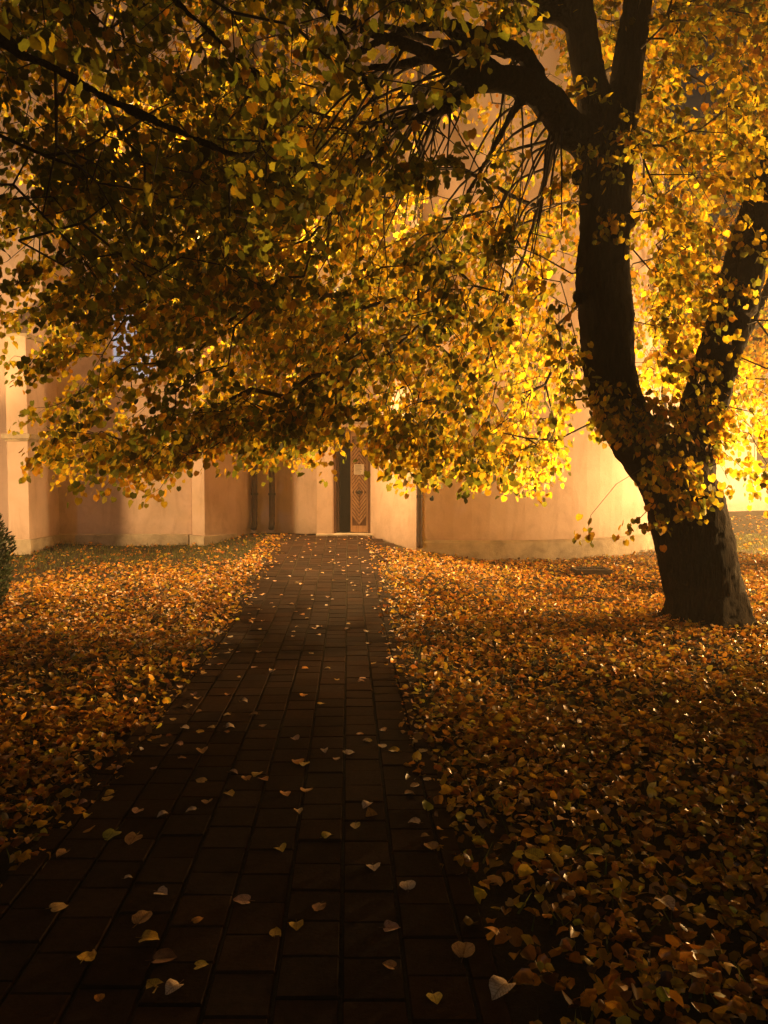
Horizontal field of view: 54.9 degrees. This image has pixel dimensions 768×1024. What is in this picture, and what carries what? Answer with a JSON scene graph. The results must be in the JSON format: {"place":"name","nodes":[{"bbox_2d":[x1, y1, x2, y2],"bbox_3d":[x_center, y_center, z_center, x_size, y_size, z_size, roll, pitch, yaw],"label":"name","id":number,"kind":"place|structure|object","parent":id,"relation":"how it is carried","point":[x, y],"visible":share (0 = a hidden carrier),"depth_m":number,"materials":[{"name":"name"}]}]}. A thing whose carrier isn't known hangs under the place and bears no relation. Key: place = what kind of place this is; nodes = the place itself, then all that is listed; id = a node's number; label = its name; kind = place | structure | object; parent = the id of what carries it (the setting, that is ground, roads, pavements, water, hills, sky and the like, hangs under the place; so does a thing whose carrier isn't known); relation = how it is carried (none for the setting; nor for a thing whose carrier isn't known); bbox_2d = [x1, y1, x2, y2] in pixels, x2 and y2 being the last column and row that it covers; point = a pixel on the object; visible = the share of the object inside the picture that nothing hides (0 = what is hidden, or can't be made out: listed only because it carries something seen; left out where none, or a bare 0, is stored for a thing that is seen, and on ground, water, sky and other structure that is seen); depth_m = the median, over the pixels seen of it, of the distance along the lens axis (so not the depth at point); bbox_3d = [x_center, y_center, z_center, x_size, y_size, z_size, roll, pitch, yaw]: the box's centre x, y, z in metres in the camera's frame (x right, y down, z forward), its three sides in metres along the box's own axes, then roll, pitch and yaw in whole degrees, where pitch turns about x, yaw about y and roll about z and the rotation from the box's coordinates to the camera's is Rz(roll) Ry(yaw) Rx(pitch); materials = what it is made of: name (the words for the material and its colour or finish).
{"place":"outdoors","nodes":[
{"label":"outdoors","id":0,"kind":"place"},
{"bbox_2d":[0,534,512,1023],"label":"path","id":1,"kind":"structure","parent":0,"point":[240,990],"depth_m":3.12,"materials":[{"name":"stone"}]},
{"bbox_2d":[47,902,67,911],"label":"fallen leaf","id":2,"kind":"object","parent":1,"relation":"on","point":[56,906],"visible":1,"depth_m":2.75,"materials":[{"name":"brown plant"}]},
{"bbox_2d":[56,848,69,857],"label":"fallen leaf","id":3,"kind":"object","parent":1,"relation":"on","point":[60,852],"visible":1,"depth_m":3.15,"materials":[{"name":"brown plant"}]},
{"bbox_2d":[78,798,89,804],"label":"fallen leaf","id":4,"kind":"object","parent":1,"relation":"on","point":[83,800],"visible":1,"depth_m":3.65,"materials":[{"name":"brown plant"}]},
{"bbox_2d":[94,994,104,1001],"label":"fallen leaf","id":5,"kind":"object","parent":1,"relation":"on","point":[98,997],"visible":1,"depth_m":2.27,"materials":[{"name":"orange plant"}]},
{"bbox_2d":[101,796,113,800],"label":"fallen leaf","id":6,"kind":"object","parent":1,"relation":"on","point":[106,798],"visible":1,"depth_m":3.70,"materials":[{"name":"brown plant"}]},
{"bbox_2d":[104,789,114,795],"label":"fallen leaf","id":7,"kind":"object","parent":1,"relation":"on","point":[109,791],"visible":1,"depth_m":3.76,"materials":[{"name":"brown plant"}]},
{"bbox_2d":[102,828,120,840],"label":"fallen leaf","id":8,"kind":"object","parent":1,"relation":"on","point":[109,834],"visible":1,"depth_m":3.31,"materials":[{"name":"plant"}]},
{"bbox_2d":[124,831,142,844],"bbox_3d":[-1.110,1.444,3.280,0.074,0.016,0.109,0,9,7],"label":"fallen leaf","id":9,"kind":"object","parent":1,"relation":"on","point":[131,837],"visible":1,"depth_m":3.28,"materials":[{"name":"brown plant"}]},
{"bbox_2d":[132,807,143,812],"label":"fallen leaf","id":10,"kind":"object","parent":1,"relation":"on","point":[135,810],"visible":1,"depth_m":3.56,"materials":[{"name":"brown plant"}]},
{"bbox_2d":[132,910,151,925],"bbox_3d":[-0.876,1.469,2.679,0.074,0.017,0.075,-1,3,-24],"label":"fallen leaf","id":11,"kind":"object","parent":1,"relation":"on","point":[140,916],"visible":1,"depth_m":2.68,"materials":[{"name":"brown plant"}]},
{"bbox_2d":[137,930,158,942],"bbox_3d":[-0.819,1.473,2.563,0.069,0.018,0.069,-2,3,-36],"label":"fallen leaf","id":12,"kind":"object","parent":1,"relation":"on","point":[149,935],"visible":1,"depth_m":2.57,"materials":[{"name":"plant"}]},
{"bbox_2d":[146,978,162,992],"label":"fallen leaf","id":13,"kind":"object","parent":1,"relation":"on","point":[154,982],"visible":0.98,"depth_m":2.33,"materials":[{"name":"plant"}]},
{"bbox_2d":[154,886,167,894],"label":"fallen leaf","id":14,"kind":"object","parent":1,"relation":"on","point":[162,890],"visible":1,"depth_m":2.86,"materials":[{"name":"brown plant"}]},
{"bbox_2d":[145,948,176,962],"bbox_3d":[-0.738,1.478,2.454,0.076,0.021,0.076,2,3,36],"label":"fallen leaf","id":15,"kind":"object","parent":1,"relation":"on","point":[163,955],"visible":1,"depth_m":2.46,"materials":[{"name":"brown plant"}]},
{"bbox_2d":[157,810,169,816],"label":"fallen leaf","id":16,"kind":"object","parent":1,"relation":"on","point":[161,812],"visible":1,"depth_m":3.52,"materials":[{"name":"brown plant"}]},
{"bbox_2d":[165,978,183,994],"bbox_3d":[-0.654,1.480,2.311,0.057,0.022,0.057,-1,2,-14],"label":"fallen leaf","id":17,"kind":"object","parent":1,"relation":"on","point":[171,985],"visible":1,"depth_m":2.31,"materials":[{"name":"beige plant"}]},
{"bbox_2d":[186,806,195,811],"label":"fallen leaf","id":18,"kind":"object","parent":1,"relation":"on","point":[192,808],"visible":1,"depth_m":3.56,"materials":[{"name":"brown plant"}]},
{"bbox_2d":[190,916,202,922],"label":"fallen leaf","id":19,"kind":"object","parent":1,"relation":"on","point":[197,919],"visible":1,"depth_m":2.67,"materials":[{"name":"orange plant"}]},
{"bbox_2d":[194,960,207,969],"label":"fallen leaf","id":20,"kind":"object","parent":1,"relation":"on","point":[200,963],"visible":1,"depth_m":2.43,"materials":[{"name":"plant"}]},
{"bbox_2d":[196,777,206,782],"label":"fallen leaf","id":21,"kind":"object","parent":1,"relation":"on","point":[201,780],"visible":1,"depth_m":3.92,"materials":[{"name":"brown plant"}]},
{"bbox_2d":[196,747,207,753],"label":"fallen leaf","id":22,"kind":"object","parent":1,"relation":"on","point":[203,750],"visible":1,"depth_m":4.35,"materials":[{"name":"brown plant"}]},
{"bbox_2d":[225,789,234,795],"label":"fallen leaf","id":23,"kind":"object","parent":1,"relation":"on","point":[231,792],"visible":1,"depth_m":3.76,"materials":[{"name":"brown plant"}]},
{"bbox_2d":[233,894,252,903],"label":"fallen leaf","id":24,"kind":"object","parent":1,"relation":"on","point":[243,898],"visible":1,"depth_m":2.81,"materials":[{"name":"brown plant"}]},
{"bbox_2d":[241,775,250,779],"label":"fallen leaf","id":25,"kind":"object","parent":1,"relation":"on","point":[248,777],"visible":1,"depth_m":3.95,"materials":[{"name":"brown plant"}]},
{"bbox_2d":[252,771,262,776],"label":"fallen leaf","id":26,"kind":"object","parent":1,"relation":"on","point":[254,774],"visible":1,"depth_m":3.99,"materials":[{"name":"brown plant"}]},
{"bbox_2d":[269,927,280,937],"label":"fallen leaf","id":27,"kind":"object","parent":1,"relation":"on","point":[275,931],"visible":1,"depth_m":2.60,"materials":[{"name":"plant"}]},
{"bbox_2d":[275,843,285,851],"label":"fallen leaf","id":28,"kind":"object","parent":1,"relation":"on","point":[281,848],"visible":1,"depth_m":3.19,"materials":[{"name":"brown plant"}]},
{"bbox_2d":[280,790,290,795],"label":"fallen leaf","id":29,"kind":"object","parent":1,"relation":"on","point":[286,793],"visible":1,"depth_m":3.75,"materials":[{"name":"orange plant"}]},
{"bbox_2d":[289,920,302,930],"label":"fallen leaf","id":30,"kind":"object","parent":1,"relation":"on","point":[296,926],"visible":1,"depth_m":2.63,"materials":[{"name":"plant"}]},
{"bbox_2d":[292,759,303,763],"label":"fallen leaf","id":31,"kind":"object","parent":1,"relation":"on","point":[297,761],"visible":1,"depth_m":4.17,"materials":[{"name":"brown plant"}]},
{"bbox_2d":[300,787,312,791],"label":"fallen leaf","id":32,"kind":"object","parent":1,"relation":"on","point":[305,790],"visible":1,"depth_m":3.78,"materials":[{"name":"orange plant"}]},
{"bbox_2d":[312,902,325,910],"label":"fallen leaf","id":33,"kind":"object","parent":1,"relation":"on","point":[318,906],"visible":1,"depth_m":2.75,"materials":[{"name":"brown plant"}]},
{"bbox_2d":[320,831,332,837],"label":"fallen leaf","id":34,"kind":"object","parent":1,"relation":"on","point":[324,834],"visible":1,"depth_m":3.31,"materials":[{"name":"plant"}]},
{"bbox_2d":[350,822,359,828],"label":"fallen leaf","id":35,"kind":"object","parent":1,"relation":"on","point":[354,825],"visible":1,"depth_m":3.41,"materials":[{"name":"brown plant"}]},
{"bbox_2d":[362,800,372,808],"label":"fallen leaf","id":36,"kind":"object","parent":1,"relation":"on","point":[365,804],"visible":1,"depth_m":3.61,"materials":[{"name":"brown plant"}]},
{"bbox_2d":[366,807,376,816],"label":"fallen leaf","id":37,"kind":"object","parent":1,"relation":"on","point":[370,812],"visible":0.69,"depth_m":3.52,"materials":[{"name":"brown plant"}]},
{"bbox_2d":[367,862,379,870],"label":"fallen leaf","id":38,"kind":"object","parent":1,"relation":"on","point":[374,867],"visible":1,"depth_m":3.04,"materials":[{"name":"brown plant"}]},
{"bbox_2d":[382,960,396,968],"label":"fallen leaf","id":39,"kind":"object","parent":1,"relation":"on","point":[390,964],"visible":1,"depth_m":2.43,"materials":[{"name":"brown plant"}]},
{"bbox_2d":[383,920,400,931],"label":"fallen leaf","id":40,"kind":"object","parent":1,"relation":"on","point":[389,925],"visible":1,"depth_m":2.63,"materials":[{"name":"brown plant"}]},
{"bbox_2d":[389,746,399,751],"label":"fallen leaf","id":41,"kind":"object","parent":1,"relation":"on","point":[395,748],"visible":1,"depth_m":4.36,"materials":[{"name":"brown plant"}]},
{"bbox_2d":[399,880,415,889],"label":"fallen leaf","id":42,"kind":"object","parent":1,"relation":"on","point":[408,884],"visible":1,"depth_m":2.90,"materials":[{"name":"beige plant"}]},
{"bbox_2d":[405,790,414,794],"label":"fallen leaf","id":43,"kind":"object","parent":1,"relation":"on","point":[409,792],"visible":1,"depth_m":3.76,"materials":[{"name":"brown plant"}]},
{"bbox_2d":[410,782,418,786],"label":"fallen leaf","id":44,"kind":"object","parent":1,"relation":"on","point":[413,784],"visible":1,"depth_m":3.86,"materials":[{"name":"brown plant"}]},
{"bbox_2d":[408,817,422,822],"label":"fallen leaf","id":45,"kind":"object","parent":1,"relation":"on","point":[415,820],"visible":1,"depth_m":3.44,"materials":[{"name":"brown plant"}]},
{"bbox_2d":[424,841,438,849],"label":"fallen leaf","id":46,"kind":"object","parent":1,"relation":"on","point":[432,845],"visible":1,"depth_m":3.21,"materials":[{"name":"brown plant"}]},
{"bbox_2d":[426,989,441,1003],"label":"fallen leaf","id":47,"kind":"object","parent":1,"relation":"on","point":[436,997],"visible":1,"depth_m":2.27,"materials":[{"name":"plant"}]},
{"bbox_2d":[451,941,474,962],"bbox_3d":[0.269,1.475,2.491,0.079,0.024,0.078,-2,3,-34],"label":"fallen leaf","id":48,"kind":"object","parent":1,"relation":"on","point":[464,949],"visible":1,"depth_m":2.49,"materials":[{"name":"brown plant"}]},
{"bbox_2d":[0,511,767,1023],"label":"ground","id":49,"kind":"structure","parent":0,"point":[542,1001],"depth_m":4.18,"materials":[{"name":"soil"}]},
{"bbox_2d":[0,513,16,604],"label":"thuja bush","id":50,"kind":"object","parent":49,"relation":"on","point":[5,571],"visible":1,"depth_m":9.15,"materials":[{"name":"green plant"}]},
{"bbox_2d":[0,0,487,351],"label":"overhanging tree","id":51,"kind":"object","parent":49,"relation":"on","point":[87,238],"visible":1,"depth_m":4.84,"materials":[{"name":"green plant"}]},
{"bbox_2d":[0,0,665,561],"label":"church","id":52,"kind":"structure","parent":49,"relation":"on","point":[206,506],"depth_m":14.57,"materials":[{"name":"paint"}]},
{"bbox_2d":[105,261,164,385],"bbox_3d":[-5.100,-3.876,15.108,1.180,2.575,0.110,0,2,0],"label":"window","id":53,"kind":"structure","parent":52,"relation":"in","point":[110,352],"depth_m":15.13,"materials":[{"name":"glass"}]},
{"bbox_2d":[337,436,339,531],"bbox_3d":[-0.970,-0.633,15.847,0.040,2.086,0.480,0,2,0],"label":"door","id":54,"kind":"structure","parent":52,"relation":"in","point":[338,453],"depth_m":15.63,"materials":[{"name":"brown wood"}]},
{"bbox_2d":[350,432,367,531],"bbox_3d":[-0.520,-0.615,15.425,0.360,2.086,0.145,0,2,0],"label":"door","id":55,"kind":"structure","parent":52,"relation":"in","point":[358,486],"depth_m":15.45,"materials":[{"name":"brown wood"}]},
{"bbox_2d":[354,464,363,473],"bbox_3d":[-0.520,-0.888,15.415,0.208,0.211,0.006,0,2,0],"label":"notice","id":56,"kind":"object","parent":55,"relation":"attached to","point":[358,468],"visible":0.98,"depth_m":15.41,"materials":[{"name":"paper"}]},
{"bbox_2d":[0,515,767,1023],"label":"fallen leaves","id":57,"kind":"object","parent":49,"relation":"on","point":[494,723],"depth_m":4.80,"materials":[{"name":"orange plant"}]},
{"bbox_2d":[489,975,515,999],"bbox_3d":[0.354,1.421,2.214,0.080,0.041,0.081,0,2,0],"label":"fallen leaf","id":58,"kind":"object","parent":57,"relation":"on","point":[499,986],"visible":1,"depth_m":2.21,"materials":[{"name":"beige plant"}]},
{"bbox_2d":[496,767,512,775],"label":"fallen leaf","id":59,"kind":"object","parent":57,"relation":"on","point":[507,771],"visible":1,"depth_m":3.88,"materials":[{"name":"brown plant"}]},
{"bbox_2d":[525,848,544,860],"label":"fallen leaf","id":60,"kind":"object","parent":57,"relation":"on","point":[535,854],"visible":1,"depth_m":3.02,"materials":[{"name":"plant"}]},
{"bbox_2d":[583,847,604,854],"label":"fallen leaf","id":61,"kind":"object","parent":57,"relation":"on","point":[595,850],"visible":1,"depth_m":3.04,"materials":[{"name":"plant"}]},
{"bbox_2d":[655,895,674,910],"bbox_3d":[1.021,1.414,2.689,0.072,0.026,0.073,1,3,24],"label":"fallen leaf","id":62,"kind":"object","parent":57,"relation":"on","point":[668,901],"visible":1,"depth_m":2.68,"materials":[{"name":"brown plant"}]},
{"bbox_2d":[0,0,767,631],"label":"linden tree","id":63,"kind":"object","parent":49,"relation":"on","point":[604,128],"visible":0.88,"depth_m":8.00,"materials":[{"name":"yellow plant"}]},
{"bbox_2d":[570,567,612,577],"bbox_3d":[3.354,0.974,11.970,0.580,0.125,0.400,0,2,0],"label":"drain grate","id":64,"kind":"object","parent":49,"relation":"on","point":[586,571],"visible":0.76,"depth_m":11.77,"materials":[{"name":"metal"}]},
{"bbox_2d":[661,164,767,445],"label":"yellow tree","id":65,"kind":"object","parent":49,"relation":"on","point":[731,206],"visible":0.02,"depth_m":23.25,"materials":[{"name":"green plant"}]},
{"bbox_2d":[661,77,767,446],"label":"yellow tree","id":66,"kind":"object","parent":49,"relation":"on","point":[759,334],"visible":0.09,"depth_m":15.42,"materials":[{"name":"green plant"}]},
{"bbox_2d":[662,322,767,510],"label":"distant building","id":67,"kind":"structure","parent":49,"relation":"on","point":[738,501],"depth_m":39.96,"materials":[{"name":"paint"}]},
{"bbox_2d":[754,441,767,468],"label":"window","id":68,"kind":"structure","parent":67,"relation":"in","point":[758,457],"depth_m":39.86,"materials":[{"name":"yellow glass"}]},
{"bbox_2d":[666,135,767,450],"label":"yellow tree","id":69,"kind":"object","parent":49,"relation":"on","point":[715,260],"visible":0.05,"depth_m":21.23,"materials":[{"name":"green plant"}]},
{"bbox_2d":[664,1,767,321],"label":"sky","id":70,"kind":"structure","parent":0,"point":[695,100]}
]}

